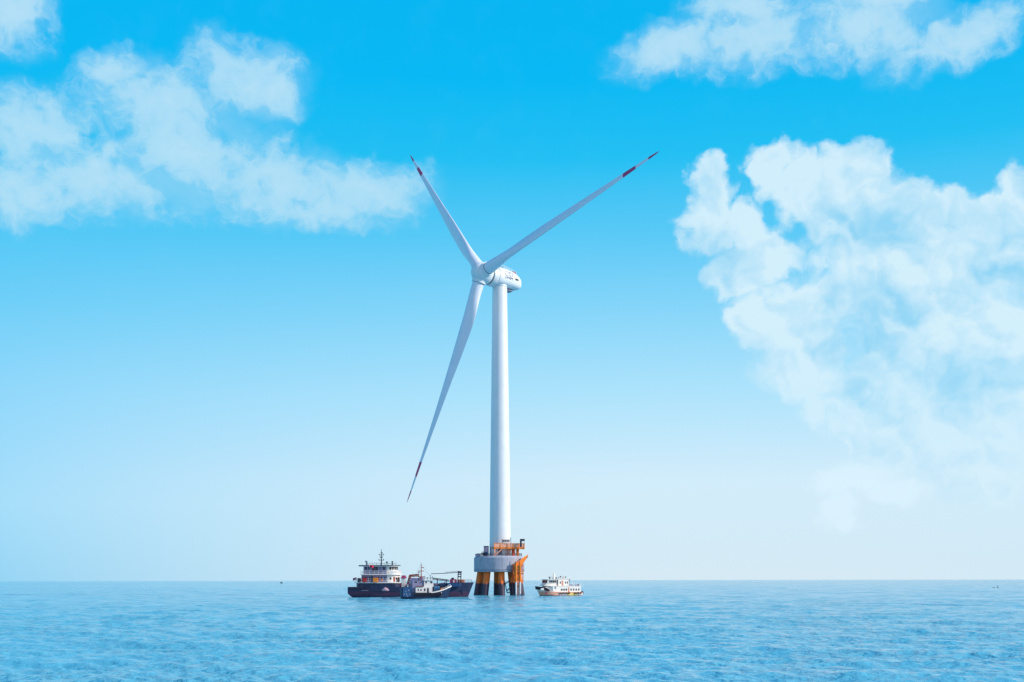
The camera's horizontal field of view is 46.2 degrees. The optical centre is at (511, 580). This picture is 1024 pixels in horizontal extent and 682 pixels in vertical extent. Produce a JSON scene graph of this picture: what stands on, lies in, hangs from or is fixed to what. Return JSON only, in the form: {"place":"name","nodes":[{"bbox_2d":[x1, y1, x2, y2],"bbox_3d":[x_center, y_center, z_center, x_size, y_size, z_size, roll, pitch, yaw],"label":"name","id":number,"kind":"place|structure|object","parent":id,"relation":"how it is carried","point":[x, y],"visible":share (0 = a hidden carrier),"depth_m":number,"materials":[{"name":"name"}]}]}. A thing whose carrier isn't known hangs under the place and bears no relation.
{"place":"outdoors","nodes":[
{"label":"outdoors","id":0,"kind":"place"},
{"bbox_2d":[0,579,1023,681],"bbox_3d":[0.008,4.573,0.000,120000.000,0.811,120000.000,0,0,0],"label":"water","id":1,"kind":"structure","parent":0,"point":[624,631],"depth_m":102.28,"materials":[{"name":"blue liquid"}]},
{"bbox_2d":[348,549,473,596],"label":"cargo ship","id":2,"kind":"object","parent":1,"relation":"on","point":[388,584],"visible":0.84,"depth_m":323.06,"materials":[{"name":"paint"}]},
{"bbox_2d":[400,565,451,598],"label":"work boat","id":3,"kind":"object","parent":1,"relation":"on","point":[421,589],"visible":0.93,"depth_m":297.45,"materials":[{"name":"paint"}]},
{"bbox_2d":[474,553,527,595],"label":"turbine foundation","id":4,"kind":"object","parent":1,"relation":"in","point":[485,566],"visible":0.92,"depth_m":353.81,"materials":[{"name":"concrete"}]},
{"bbox_2d":[484,546,488,553],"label":"equipment cabinet","id":5,"kind":"object","parent":4,"relation":"on","point":[486,548],"visible":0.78,"depth_m":357.64,"materials":[{"name":"grey metal"}]},
{"bbox_2d":[492,543,524,555],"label":"service platform","id":6,"kind":"structure","parent":4,"relation":"on","point":[513,547],"depth_m":355.65,"materials":[{"name":"orange paint"}]},
{"bbox_2d":[502,537,510,546],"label":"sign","id":7,"kind":"object","parent":6,"relation":"attached to","point":[506,540],"visible":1,"depth_m":354.95,"materials":[{"name":"grey metal"}]},
{"bbox_2d":[407,151,658,555],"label":"wind turbine","id":8,"kind":"object","parent":4,"relation":"on","point":[502,282],"visible":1,"depth_m":357.56,"materials":[{"name":"paint"}]},
{"bbox_2d":[535,573,583,595],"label":"passenger ferry","id":9,"kind":"object","parent":1,"relation":"on","point":[554,586],"visible":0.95,"depth_m":347.80,"materials":[{"name":"paint"}]},
{"bbox_2d":[0,0,1023,580],"label":"sky","id":10,"kind":"structure","parent":0,"point":[787,343],"materials":[{"name":"blue"}]}
]}

